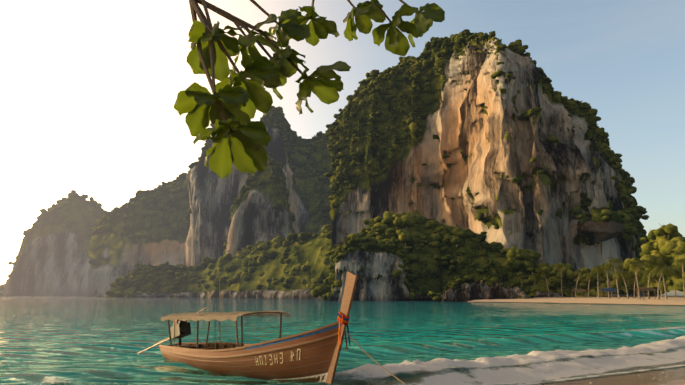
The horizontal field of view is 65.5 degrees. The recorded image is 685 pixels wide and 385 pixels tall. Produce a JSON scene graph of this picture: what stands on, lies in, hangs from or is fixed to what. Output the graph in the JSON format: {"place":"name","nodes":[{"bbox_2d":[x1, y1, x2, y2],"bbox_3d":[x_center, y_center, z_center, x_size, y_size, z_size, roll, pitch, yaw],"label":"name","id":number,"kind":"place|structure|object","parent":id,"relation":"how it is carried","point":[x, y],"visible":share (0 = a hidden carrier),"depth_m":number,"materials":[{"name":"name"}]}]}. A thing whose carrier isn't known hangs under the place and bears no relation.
{"place":"outdoors","nodes":[
{"label":"outdoors","id":0,"kind":"place"},
{"bbox_2d":[0,192,107,296],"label":"cliff","id":1,"kind":"structure","parent":0,"point":[53,259],"depth_m":854.51,"materials":[{"name":"grey stone"}]},
{"bbox_2d":[86,178,190,296],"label":"cliff","id":2,"kind":"structure","parent":0,"point":[122,255],"depth_m":728.41,"materials":[{"name":"grey stone"}]},
{"bbox_2d":[107,231,331,297],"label":"slope","id":3,"kind":"structure","parent":0,"point":[314,253],"depth_m":394.52,"materials":[{"name":"green plant"}]},
{"bbox_2d":[184,105,331,265],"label":"cliff","id":4,"kind":"structure","parent":0,"point":[212,195],"depth_m":609.45,"materials":[{"name":"grey stone"}]},
{"bbox_2d":[226,155,294,256],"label":"cliff","id":5,"kind":"structure","parent":0,"point":[256,216],"depth_m":466.28,"materials":[{"name":"grey stone"}]},
{"bbox_2d":[174,0,444,177],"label":"branch","id":6,"kind":"object","parent":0,"point":[240,139],"depth_m":2.56,"materials":[{"name":"green plant"}]},
{"bbox_2d":[0,295,684,384],"bbox_3d":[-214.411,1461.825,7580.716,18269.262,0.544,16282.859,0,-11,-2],"label":"sea","id":7,"kind":"structure","parent":0,"point":[74,340],"depth_m":26.57,"materials":[{"name":"liquid"}]},
{"bbox_2d":[95,289,321,298],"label":"shore rocks","id":8,"kind":"object","parent":7,"relation":"on","point":[295,294],"visible":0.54,"depth_m":393.22,"materials":[{"name":"grey stone"}]},
{"bbox_2d":[139,268,357,384],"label":"longtail boat","id":9,"kind":"object","parent":7,"relation":"on","point":[312,355],"visible":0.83,"depth_m":13.98,"materials":[{"name":"brown wood"}]},
{"bbox_2d":[346,331,406,384],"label":"mooring rope","id":10,"kind":"object","parent":9,"relation":"attached to","point":[376,361],"visible":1,"depth_m":11.89,"materials":[{"name":"beige fabric"}]},
{"bbox_2d":[327,237,411,300],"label":"rock","id":11,"kind":"object","parent":7,"relation":"in","point":[371,286],"visible":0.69,"depth_m":201.22,"materials":[{"name":"grey stone"}]},
{"bbox_2d":[175,32,684,288],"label":"jungle trunks","id":12,"kind":"object","parent":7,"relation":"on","point":[470,228],"visible":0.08,"depth_m":234.57,"materials":[{"name":"brown plant"}]},
{"bbox_2d":[433,277,536,301],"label":"rock","id":13,"kind":"object","parent":7,"relation":"in","point":[471,290],"visible":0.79,"depth_m":181.57,"materials":[{"name":"grey stone"}]},
{"bbox_2d":[467,296,684,305],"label":"beach sand","id":14,"kind":"structure","parent":7,"relation":"in","point":[670,300],"depth_m":149.44,"materials":[{"name":"beige sand"}]},
{"bbox_2d":[413,291,568,300],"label":"shore rocks","id":15,"kind":"object","parent":14,"relation":"on","point":[428,298],"visible":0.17,"depth_m":187.90,"materials":[{"name":"grey stone"}]},
{"bbox_2d":[529,257,684,298],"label":"beach palm","id":16,"kind":"object","parent":14,"relation":"on","point":[657,271],"depth_m":149.08,"materials":[{"name":"green plant"}]},
{"bbox_2d":[570,287,656,299],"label":"beach huts","id":17,"kind":"object","parent":14,"relation":"on","point":[642,289],"visible":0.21,"depth_m":154.43,"materials":[{"name":"brown wood"}]},
{"bbox_2d":[560,238,684,295],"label":"forest","id":18,"kind":"object","parent":14,"relation":"on","point":[630,286],"visible":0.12,"depth_m":165.55,"materials":[{"name":"green plant"}]},
{"bbox_2d":[0,29,684,301],"bbox_3d":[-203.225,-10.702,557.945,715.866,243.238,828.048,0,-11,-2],"label":"jungle crowns","id":19,"kind":"object","parent":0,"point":[517,259],"visible":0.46,"depth_m":261.48,"materials":[{"name":"green plant"}]},
{"bbox_2d":[0,0,684,294],"label":"sky","id":20,"kind":"structure","parent":0,"point":[89,89],"materials":[{"name":"white"}]},
{"bbox_2d":[322,212,601,299],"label":"hillside","id":21,"kind":"structure","parent":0,"point":[479,252],"depth_m":217.43,"materials":[{"name":"green plant"}]},
{"bbox_2d":[328,36,656,295],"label":"cliff","id":22,"kind":"structure","parent":0,"point":[492,138],"depth_m":262.08,"materials":[{"name":"beige stone"}]},
{"bbox_2d":[333,349,684,384],"bbox_3d":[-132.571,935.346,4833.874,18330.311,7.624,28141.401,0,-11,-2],"label":"foam","id":23,"kind":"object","parent":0,"point":[674,376],"depth_m":14.69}
]}

